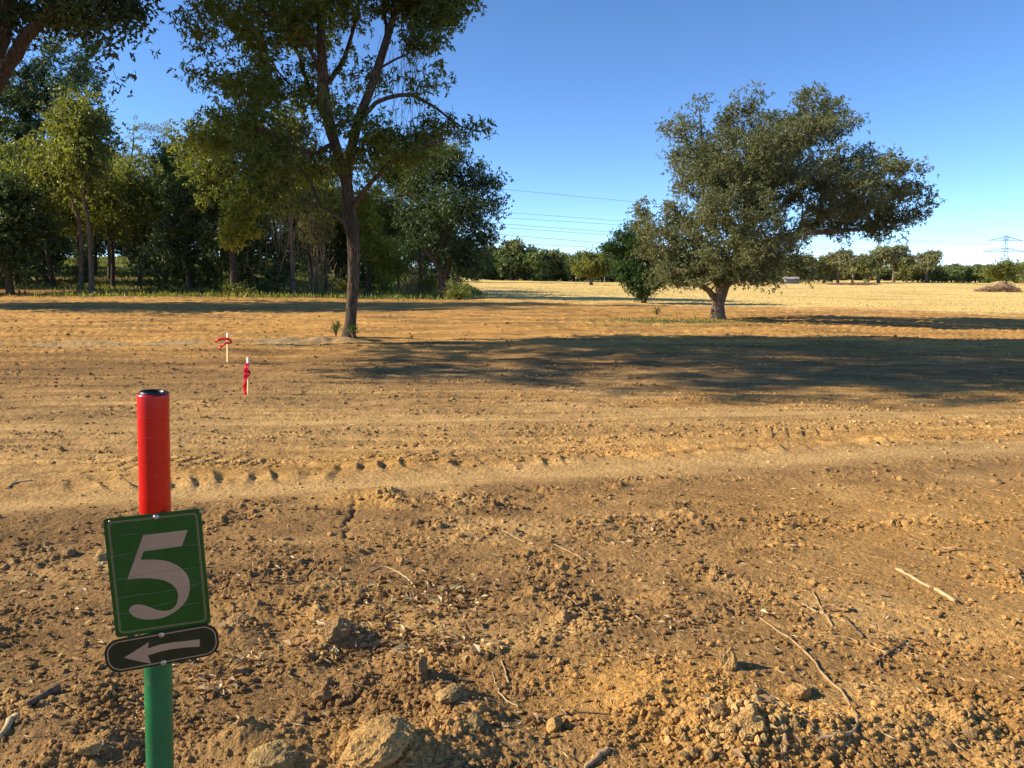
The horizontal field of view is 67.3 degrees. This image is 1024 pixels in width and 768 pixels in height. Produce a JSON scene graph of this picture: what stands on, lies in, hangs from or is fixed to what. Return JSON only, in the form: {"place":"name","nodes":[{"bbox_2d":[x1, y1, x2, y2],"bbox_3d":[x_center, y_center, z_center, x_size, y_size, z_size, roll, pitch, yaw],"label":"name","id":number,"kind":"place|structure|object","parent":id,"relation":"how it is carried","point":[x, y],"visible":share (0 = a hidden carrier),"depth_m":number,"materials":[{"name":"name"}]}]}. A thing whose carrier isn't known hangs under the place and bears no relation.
{"place":"outdoors","nodes":[
{"label":"outdoors","id":0,"kind":"place"},
{"bbox_2d":[0,259,1023,767],"bbox_3d":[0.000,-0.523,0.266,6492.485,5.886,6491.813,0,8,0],"label":"ground","id":1,"kind":"structure","parent":0,"point":[562,347],"depth_m":5.71,"materials":[{"name":"soil"}]},
{"bbox_2d":[0,712,19,738],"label":"stick","id":2,"kind":"object","parent":1,"relation":"on","point":[9,721],"visible":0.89,"depth_m":2.55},
{"bbox_2d":[0,142,61,284],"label":"tree","id":3,"kind":"object","parent":1,"relation":"on","point":[17,274],"visible":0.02,"depth_m":62.70,"materials":[{"name":"green plant"}]},
{"bbox_2d":[0,165,73,294],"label":"tree","id":4,"kind":"object","parent":1,"relation":"on","point":[16,219],"visible":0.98,"depth_m":51.01,"materials":[{"name":"green plant"}]},
{"bbox_2d":[9,197,76,284],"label":"tree","id":5,"kind":"object","parent":1,"relation":"on","point":[55,259],"visible":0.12,"depth_m":66.54,"materials":[{"name":"green plant"}]},
{"bbox_2d":[26,684,61,705],"bbox_3d":[-1.698,1.133,2.791,0.036,0.044,0.142,2,8,11],"label":"stick","id":6,"kind":"object","parent":1,"relation":"on","point":[51,690],"visible":0.98,"depth_m":2.79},
{"bbox_2d":[0,126,93,287],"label":"tree","id":7,"kind":"object","parent":1,"relation":"on","point":[71,224],"visible":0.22,"depth_m":57.51,"materials":[{"name":"green plant"}]},
{"bbox_2d":[25,240,77,274],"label":"tree","id":8,"kind":"object","parent":1,"relation":"on","point":[66,265],"visible":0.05,"depth_m":79.55,"materials":[{"name":"green plant"}]},
{"bbox_2d":[0,28,124,273],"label":"tall dark tree","id":9,"kind":"object","parent":1,"relation":"on","point":[19,99],"visible":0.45,"depth_m":65.89,"materials":[{"name":"green plant"}]},
{"bbox_2d":[61,547,76,556],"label":"soil clod","id":10,"kind":"object","parent":1,"relation":"on","point":[69,552],"visible":0.88,"depth_m":4.33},
{"bbox_2d":[18,85,125,292],"bbox_3d":[-30.137,-13.062,52.498,5.967,13.887,6.685,4,9,27],"label":"tree","id":11,"kind":"object","parent":1,"relation":"on","point":[33,171],"visible":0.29,"depth_m":51.26,"materials":[{"name":"green plant"}]},
{"bbox_2d":[29,84,130,294],"bbox_3d":[-28.208,-12.707,50.686,5.898,13.726,6.607,-6,10,-34],"label":"tree","id":12,"kind":"object","parent":1,"relation":"on","point":[83,167],"visible":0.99,"depth_m":49.87,"materials":[{"name":"green plant"}]},
{"bbox_2d":[62,256,98,283],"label":"sapling","id":13,"kind":"object","parent":1,"relation":"on","point":[86,277],"visible":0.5,"depth_m":64.63,"materials":[{"name":"green plant"}]},
{"bbox_2d":[0,0,165,97],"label":"overhanging tree","id":14,"kind":"object","parent":1,"relation":"on","point":[68,17],"visible":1,"depth_m":16.07,"materials":[{"name":"green plant"}]},
{"bbox_2d":[74,736,107,755],"bbox_3d":[-1.335,1.150,2.441,0.089,0.045,0.099,7,3,42],"label":"soil clod","id":15,"kind":"object","parent":1,"relation":"on","point":[92,745],"visible":0.98,"depth_m":2.42,"materials":[{"name":"soil"}]},
{"bbox_2d":[62,232,120,256],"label":"tree","id":16,"kind":"object","parent":1,"relation":"on","point":[100,247],"visible":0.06,"depth_m":133.36,"materials":[{"name":"green plant"}]},
{"bbox_2d":[67,228,121,256],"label":"tree","id":17,"kind":"object","parent":1,"relation":"on","point":[102,245],"visible":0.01,"depth_m":133.89,"materials":[{"name":"green plant"}]},
{"bbox_2d":[67,198,124,274],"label":"tree","id":18,"kind":"object","parent":1,"relation":"on","point":[95,253],"visible":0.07,"depth_m":76.90,"materials":[{"name":"green plant"}]},
{"bbox_2d":[71,136,121,278],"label":"tree","id":19,"kind":"object","parent":1,"relation":"on","point":[108,260],"visible":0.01,"depth_m":71.75,"materials":[{"name":"green plant"}]},
{"bbox_2d":[93,550,106,560],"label":"stone","id":20,"kind":"object","parent":1,"relation":"on","point":[101,555],"visible":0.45,"depth_m":4.22,"materials":[{"name":"stone"}]},
{"bbox_2d":[64,147,153,286],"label":"tree","id":21,"kind":"object","parent":1,"relation":"on","point":[101,211],"visible":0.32,"depth_m":61.05,"materials":[{"name":"green plant"}]},
{"bbox_2d":[92,150,173,288],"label":"tree","id":22,"kind":"object","parent":1,"relation":"on","point":[128,199],"visible":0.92,"depth_m":58.79,"materials":[{"name":"green plant"}]},
{"bbox_2d":[114,209,170,274],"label":"tree","id":23,"kind":"object","parent":1,"relation":"on","point":[132,251],"visible":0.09,"depth_m":78.35,"materials":[{"name":"green plant"}]},
{"bbox_2d":[110,115,175,256],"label":"olive tree","id":24,"kind":"object","parent":1,"relation":"on","point":[134,128],"visible":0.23,"depth_m":129.82,"materials":[{"name":"green plant"}]},
{"bbox_2d":[103,389,218,767],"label":"number post","id":25,"kind":"object","parent":1,"relation":"on","point":[155,550],"visible":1,"depth_m":1.67,"materials":[{"name":"metal"}]},
{"bbox_2d":[140,136,186,280],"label":"tree","id":26,"kind":"object","parent":1,"relation":"on","point":[164,160],"visible":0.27,"depth_m":68.50,"materials":[{"name":"green plant"}]},
{"bbox_2d":[120,176,226,290],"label":"tree","id":27,"kind":"object","parent":1,"relation":"on","point":[182,261],"visible":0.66,"depth_m":53.26,"materials":[{"name":"green plant"}]},
{"bbox_2d":[163,152,235,247],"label":"tree","id":28,"kind":"object","parent":1,"relation":"on","point":[182,178],"visible":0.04,"depth_m":64.85,"materials":[{"name":"green plant"}]},
{"bbox_2d":[191,255,229,289],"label":"sapling","id":29,"kind":"object","parent":1,"relation":"on","point":[205,270],"visible":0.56,"depth_m":55.11,"materials":[{"name":"green plant"}]},
{"bbox_2d":[214,333,231,361],"bbox_3d":[-5.162,-0.621,13.768,0.318,0.594,0.075,3,8,0],"label":"survey stake","id":30,"kind":"object","parent":1,"relation":"on","point":[227,342],"visible":0.97,"depth_m":13.74,"materials":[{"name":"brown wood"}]},
{"bbox_2d":[160,105,309,294],"bbox_3d":[-17.728,-11.833,51.172,10.146,12.108,5.909,-8,11,-44],"label":"straight dark tree","id":31,"kind":"object","parent":1,"relation":"on","point":[214,175],"visible":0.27,"depth_m":49.22,"materials":[{"name":"green plant"}]},
{"bbox_2d":[218,282,257,293],"bbox_3d":[-17.749,-6.159,50.024,2.700,1.023,1.910,6,10,38],"label":"shrub","id":32,"kind":"object","parent":1,"relation":"on","point":[238,288],"visible":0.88,"depth_m":50.03,"materials":[{"name":"green plant"}]},
{"bbox_2d":[226,611,252,625],"bbox_3d":[-1.235,1.081,3.482,0.125,0.058,0.142,4,17,-8],"label":"soil clod","id":33,"kind":"object","parent":1,"relation":"on","point":[241,617],"visible":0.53,"depth_m":3.48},
{"bbox_2d":[0,256,484,295],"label":"meadow grass","id":34,"kind":"structure","parent":1,"relation":"on","point":[41,284],"depth_m":70.67,"materials":[{"name":"plant"}]},
{"bbox_2d":[184,185,306,292],"bbox_3d":[-17.948,-9.514,52.127,6.537,7.714,7.698,5,9,30],"label":"tree","id":35,"kind":"object","parent":1,"relation":"on","point":[213,220],"visible":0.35,"depth_m":51.53,"materials":[{"name":"green plant"}]},
{"bbox_2d":[243,357,250,394],"bbox_3d":[-3.404,-0.058,9.900,0.096,0.570,0.067,2,8,0],"label":"survey stake","id":36,"kind":"object","parent":1,"relation":"on","point":[247,373],"visible":0.99,"depth_m":9.88,"materials":[{"name":"fabric"}]},
{"bbox_2d":[9,286,501,301],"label":"undergrowth","id":37,"kind":"object","parent":1,"relation":"on","point":[341,294],"visible":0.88,"depth_m":49.92,"materials":[{"name":"green plant"}]},
{"bbox_2d":[245,739,299,767],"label":"stone","id":38,"kind":"object","parent":1,"relation":"on","point":[281,753],"visible":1,"depth_m":2.37,"materials":[{"name":"stone"}]},
{"bbox_2d":[241,97,326,292],"bbox_3d":[-14.918,-12.701,51.876,6.523,13.551,5.823,6,10,37],"label":"tree","id":39,"kind":"object","parent":1,"relation":"on","point":[286,186],"visible":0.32,"depth_m":51.34,"materials":[{"name":"green plant"}]},
{"bbox_2d":[285,710,308,721],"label":"soil clod","id":40,"kind":"object","parent":1,"relation":"on","point":[299,714],"visible":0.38,"depth_m":2.71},
{"bbox_2d":[266,158,339,290],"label":"shaded tree","id":41,"kind":"object","parent":1,"relation":"on","point":[296,222],"visible":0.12,"depth_m":57.05,"materials":[{"name":"green plant"}]},
{"bbox_2d":[282,227,340,278],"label":"tree","id":42,"kind":"object","parent":1,"relation":"on","point":[300,259],"visible":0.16,"depth_m":83.76,"materials":[{"name":"green plant"}]},
{"bbox_2d":[294,181,343,291],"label":"slim tree","id":43,"kind":"object","parent":1,"relation":"on","point":[323,224],"visible":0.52,"depth_m":54.19,"materials":[{"name":"green plant"}]},
{"bbox_2d":[298,245,344,292],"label":"bare stems","id":44,"kind":"object","parent":1,"relation":"on","point":[319,286],"visible":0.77,"depth_m":55.01,"materials":[{"name":"plant"}]},
{"bbox_2d":[311,688,331,704],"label":"soil clod","id":45,"kind":"object","parent":1,"relation":"on","point":[324,695],"visible":0.94,"depth_m":2.85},
{"bbox_2d":[163,0,497,337],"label":"vine hung tree","id":46,"kind":"object","parent":1,"relation":"on","point":[262,90],"visible":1,"depth_m":17.20,"materials":[{"name":"green plant"}]},
{"bbox_2d":[322,617,350,642],"bbox_3d":[-0.749,1.051,3.301,0.124,0.085,0.147,3,20,11],"label":"soil clod","id":47,"kind":"object","parent":1,"relation":"on","point":[336,629],"visible":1,"depth_m":3.26,"materials":[{"name":"soil"}]},
{"bbox_2d":[293,190,395,291],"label":"tree","id":48,"kind":"object","parent":1,"relation":"on","point":[340,252],"visible":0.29,"depth_m":59.03,"materials":[{"name":"green plant"}]},
{"bbox_2d":[329,277,361,291],"bbox_3d":[-12.805,-7.430,57.711,2.690,1.317,2.393,5,9,29],"label":"shrub","id":49,"kind":"object","parent":1,"relation":"on","point":[339,286],"visible":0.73,"depth_m":57.69,"materials":[{"name":"green plant"}]},
{"bbox_2d":[330,183,413,294],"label":"leaning thin tree","id":50,"kind":"object","parent":1,"relation":"on","point":[378,255],"visible":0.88,"depth_m":51.77,"materials":[{"name":"green plant"}]},
{"bbox_2d":[340,713,413,767],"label":"soil clod","id":51,"kind":"object","parent":1,"relation":"on","point":[381,741],"visible":0.99,"depth_m":2.37,"materials":[{"name":"soil"}]},
{"bbox_2d":[370,271,394,291],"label":"sapling","id":52,"kind":"object","parent":1,"relation":"on","point":[385,287],"visible":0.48,"depth_m":60.20,"materials":[{"name":"green plant"}]},
{"bbox_2d":[354,184,415,291],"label":"thin tree","id":53,"kind":"object","parent":1,"relation":"on","point":[386,218],"visible":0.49,"depth_m":56.95,"materials":[{"name":"green plant"}]},
{"bbox_2d":[361,124,464,292],"bbox_3d":[-7.131,-11.700,52.842,7.852,11.539,4.713,4,9,24],"label":"light green tree","id":54,"kind":"object","parent":1,"relation":"on","point":[395,176],"visible":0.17,"depth_m":52.11,"materials":[{"name":"green plant"}]},
{"bbox_2d":[391,210,437,275],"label":"tree","id":55,"kind":"object","parent":1,"relation":"on","point":[405,247],"visible":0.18,"depth_m":130.11,"materials":[{"name":"green plant"}]},
{"bbox_2d":[386,259,454,294],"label":"bare stems","id":56,"kind":"object","parent":1,"relation":"on","point":[412,288],"visible":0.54,"depth_m":53.24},
{"bbox_2d":[416,655,427,674],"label":"soil clod","id":57,"kind":"object","parent":1,"relation":"on","point":[422,666],"visible":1,"depth_m":2.95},
{"bbox_2d":[413,271,456,294],"bbox_3d":[-5.231,-6.704,51.919,2.256,1.912,3.607,-6,10,-38],"label":"shrub","id":58,"kind":"object","parent":1,"relation":"on","point":[427,282],"visible":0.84,"depth_m":52.08,"materials":[{"name":"green plant"}]},
{"bbox_2d":[382,139,514,298],"bbox_3d":[-4.089,-10.541,49.541,7.602,10.214,7.761,-5,9,-29],"label":"end tree","id":59,"kind":"object","parent":1,"relation":"on","point":[446,214],"visible":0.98,"depth_m":48.80,"materials":[{"name":"green plant"}]},
{"bbox_2d":[435,683,462,702],"bbox_3d":[-0.229,1.106,2.748,0.090,0.046,0.115,-8,5,26],"label":"stone","id":60,"kind":"object","parent":1,"relation":"on","point":[448,694],"visible":1,"depth_m":2.73,"materials":[{"name":"stone"}]},
{"bbox_2d":[412,204,492,281],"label":"tree","id":61,"kind":"object","parent":1,"relation":"on","point":[451,246],"visible":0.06,"depth_m":129.95,"materials":[{"name":"green plant"}]},
{"bbox_2d":[439,287,474,299],"bbox_3d":[-3.510,-5.587,47.477,2.314,0.874,1.866,-4,9,-23],"label":"shrub","id":62,"kind":"object","parent":1,"relation":"on","point":[457,293],"visible":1,"depth_m":47.18,"materials":[{"name":"green plant"}]},
{"bbox_2d":[0,514,929,767],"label":"leaf litter","id":63,"kind":"object","parent":1,"relation":"on","point":[233,669],"visible":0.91,"depth_m":3.37,"materials":[{"name":"plant"}]},
{"bbox_2d":[466,711,483,731],"bbox_3d":[-0.137,1.132,2.572,0.083,0.061,0.073,4,9,24],"label":"stone","id":64,"kind":"object","parent":1,"relation":"on","point":[474,720],"visible":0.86,"depth_m":2.56,"materials":[{"name":"stone"}]},
{"bbox_2d":[482,248,518,279],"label":"tree","id":65,"kind":"object","parent":1,"relation":"on","point":[499,271],"visible":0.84,"depth_m":204.44,"materials":[{"name":"green plant"}]},
{"bbox_2d":[491,236,526,279],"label":"tree","id":66,"kind":"object","parent":1,"relation":"on","point":[512,249],"visible":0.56,"depth_m":205.98,"materials":[{"name":"green plant"}]},
{"bbox_2d":[0,404,1023,767],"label":"soil crumbs","id":67,"kind":"object","parent":1,"relation":"on","point":[652,724],"visible":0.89,"depth_m":2.99,"materials":[{"name":"soil"}]},
{"bbox_2d":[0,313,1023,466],"bbox_3d":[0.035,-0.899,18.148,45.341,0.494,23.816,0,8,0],"label":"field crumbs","id":68,"kind":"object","parent":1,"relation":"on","point":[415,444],"visible":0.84,"depth_m":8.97,"materials":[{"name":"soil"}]},
{"bbox_2d":[0,331,1023,767],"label":"straw bits","id":69,"kind":"object","parent":1,"relation":"on","point":[546,611],"visible":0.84,"depth_m":3.49,"materials":[{"name":"plant"}]},
{"bbox_2d":[512,244,549,280],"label":"tree","id":70,"kind":"object","parent":1,"relation":"on","point":[530,263],"visible":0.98,"depth_m":204.60,"materials":[{"name":"green plant"}]},
{"bbox_2d":[543,248,565,280],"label":"tree","id":71,"kind":"object","parent":1,"relation":"on","point":[556,257],"visible":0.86,"depth_m":207.73,"materials":[{"name":"green plant"}]},
{"bbox_2d":[546,716,562,732],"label":"soil clod","id":72,"kind":"object","parent":1,"relation":"on","point":[553,723],"visible":0.92,"depth_m":2.65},
{"bbox_2d":[555,250,582,281],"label":"tree","id":73,"kind":"object","parent":1,"relation":"on","point":[567,262],"visible":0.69,"depth_m":205.71,"materials":[{"name":"green plant"}]},
{"bbox_2d":[570,247,615,284],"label":"round field tree","id":74,"kind":"object","parent":1,"relation":"on","point":[590,266],"visible":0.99,"depth_m":115.73,"materials":[{"name":"green plant"}]},
{"bbox_2d":[583,746,609,767],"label":"stick","id":75,"kind":"object","parent":1,"relation":"on","point":[600,754],"visible":1,"depth_m":2.48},
{"bbox_2d":[592,250,624,281],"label":"tree","id":76,"kind":"object","parent":1,"relation":"on","point":[606,277],"visible":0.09,"depth_m":205.80,"materials":[{"name":"green plant"}]},
{"bbox_2d":[592,217,669,302],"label":"bushy small tree","id":77,"kind":"object","parent":1,"relation":"on","point":[627,272],"visible":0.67,"depth_m":43.64,"materials":[{"name":"green plant"}]},
{"bbox_2d":[544,316,808,326],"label":"tree foot grass","id":78,"kind":"object","parent":1,"relation":"on","point":[686,322],"visible":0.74,"depth_m":26.02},
{"bbox_2d":[683,746,698,758],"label":"soil clod","id":79,"kind":"object","parent":1,"relation":"on","point":[693,751],"visible":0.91,"depth_m":2.49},
{"bbox_2d":[709,721,725,732],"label":"soil clod","id":80,"kind":"object","parent":1,"relation":"on","point":[713,727],"visible":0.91,"depth_m":2.54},
{"bbox_2d":[718,645,737,671],"bbox_3d":[0.855,1.089,3.036,0.086,0.130,0.129,2,8,17],"label":"soil clod","id":81,"kind":"object","parent":1,"relation":"on","point":[728,658],"visible":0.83,"depth_m":3.00,"materials":[{"name":"soil"}]},
{"bbox_2d":[435,281,1023,311],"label":"field stubble","id":82,"kind":"object","parent":1,"relation":"on","point":[872,305],"visible":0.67,"depth_m":63.70,"materials":[{"name":"plant"}]},
{"bbox_2d":[612,681,860,767],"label":"clod heap","id":83,"kind":"object","parent":1,"relation":"on","point":[713,702],"visible":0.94,"depth_m":2.55,"materials":[{"name":"soil"}]},
{"bbox_2d":[732,712,764,740],"bbox_3d":[0.776,1.121,2.541,0.112,0.053,0.126,-8,14,28],"label":"soil clod","id":84,"kind":"object","parent":83,"relation":"on","point":[743,722],"visible":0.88,"depth_m":2.52,"materials":[{"name":"soil"}]},
{"bbox_2d":[774,712,787,753],"bbox_3d":[0.883,1.142,2.515,0.028,0.084,0.115,1,8,4],"label":"stick","id":85,"kind":"object","parent":83,"relation":"on","point":[785,747],"visible":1,"depth_m":2.52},
{"bbox_2d":[625,79,944,319],"bbox_3d":[9.826,-6.534,27.879,11.296,8.662,9.102,0,8,0],"label":"lone tree","id":86,"kind":"object","parent":1,"relation":"on","point":[758,175],"visible":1,"depth_m":26.46,"materials":[{"name":"green plant"}]},
{"bbox_2d":[785,682,811,698],"bbox_3d":[1.071,1.148,2.868,0.117,0.069,0.102,10,-4,-10],"label":"soil clod","id":87,"kind":"object","parent":1,"relation":"on","point":[798,691],"visible":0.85,"depth_m":2.83,"materials":[{"name":"soil"}]},
{"bbox_2d":[759,617,858,741],"bbox_3d":[1.160,1.111,3.001,0.199,0.075,1.037,1,8,8],"label":"twig","id":88,"kind":"object","parent":1,"relation":"on","point":[830,736],"visible":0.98,"depth_m":2.85,"materials":[{"name":"wood"}]},
{"bbox_2d":[815,254,842,282],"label":"tree","id":89,"kind":"object","parent":1,"relation":"on","point":[823,269],"visible":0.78,"depth_m":185.91,"materials":[{"name":"green plant"}]},
{"bbox_2d":[824,248,853,282],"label":"tree","id":90,"kind":"object","parent":1,"relation":"on","point":[835,257],"visible":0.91,"depth_m":183.17,"materials":[{"name":"green plant"}]},
{"bbox_2d":[841,254,862,282],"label":"tree","id":91,"kind":"object","parent":1,"relation":"on","point":[853,261],"visible":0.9,"depth_m":181.07,"materials":[{"name":"green plant"}]},
{"bbox_2d":[844,252,884,282],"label":"tree","id":92,"kind":"object","parent":1,"relation":"on","point":[866,266],"visible":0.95,"depth_m":180.08,"materials":[{"name":"green plant"}]},
{"bbox_2d":[868,244,900,282],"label":"tree","id":93,"kind":"object","parent":1,"relation":"on","point":[888,255],"visible":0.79,"depth_m":180.28,"materials":[{"name":"green plant"}]},
{"bbox_2d":[884,244,912,281],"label":"tree","id":94,"kind":"object","parent":1,"relation":"on","point":[902,251],"visible":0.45,"depth_m":188.91,"materials":[{"name":"green plant"}]},
{"bbox_2d":[890,254,923,281],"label":"tree","id":95,"kind":"object","parent":1,"relation":"on","point":[907,268],"visible":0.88,"depth_m":187.66,"materials":[{"name":"green plant"}]},
{"bbox_2d":[908,269,933,281],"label":"tree","id":96,"kind":"object","parent":1,"relation":"on","point":[915,276],"visible":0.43,"depth_m":189.71,"materials":[{"name":"green plant"}]},
{"bbox_2d":[895,567,956,601],"bbox_3d":[2.068,1.000,3.858,0.023,0.026,0.433,-1,8,-9],"label":"stick","id":97,"kind":"object","parent":1,"relation":"on","point":[948,596],"visible":1,"depth_m":3.83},
{"bbox_2d":[911,249,944,282],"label":"tree","id":98,"kind":"object","parent":1,"relation":"on","point":[928,259],"visible":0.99,"depth_m":182.31,"materials":[{"name":"green plant"}]},
{"bbox_2d":[931,266,944,281],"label":"tree","id":99,"kind":"object","parent":1,"relation":"on","point":[937,275],"visible":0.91,"depth_m":189.67,"materials":[{"name":"green plant"}]},
{"bbox_2d":[935,738,953,751],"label":"soil clod","id":100,"kind":"object","parent":1,"relation":"on","point":[946,744],"visible":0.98,"depth_m":2.54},
{"bbox_2d":[941,265,966,282],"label":"tree","id":101,"kind":"object","parent":1,"relation":"on","point":[952,273],"visible":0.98,"depth_m":187.36,"materials":[{"name":"green plant"}]},
{"bbox_2d":[955,265,976,282],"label":"tree","id":102,"kind":"object","parent":1,"relation":"on","point":[968,273],"visible":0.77,"depth_m":187.09,"materials":[{"name":"green plant"}]},
{"bbox_2d":[962,726,977,739],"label":"soil clod","id":103,"kind":"object","parent":1,"relation":"on","point":[971,734],"visible":1,"depth_m":2.58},
{"bbox_2d":[968,263,988,282],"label":"tree","id":104,"kind":"object","parent":1,"relation":"on","point":[974,275],"visible":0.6,"depth_m":186.51,"materials":[{"name":"green plant"}]},
{"bbox_2d":[972,282,1022,291],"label":"brush pile","id":105,"kind":"object","parent":1,"relation":"on","point":[1007,287],"visible":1,"depth_m":90.90,"materials":[{"name":"wood"}]},
{"bbox_2d":[972,257,1023,284],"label":"thin crowned tree","id":106,"kind":"object","parent":1,"relation":"on","point":[1004,269],"visible":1,"depth_m":147.68,"materials":[{"name":"green plant"}]},
{"bbox_2d":[983,236,1023,262],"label":"steel tower","id":107,"kind":"structure","parent":1,"relation":"on","point":[1002,248],"depth_m":550.94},
{"bbox_2d":[0,0,1023,266],"label":"sky","id":108,"kind":"structure","parent":0,"point":[575,92],"materials":[{"name":"blue"}]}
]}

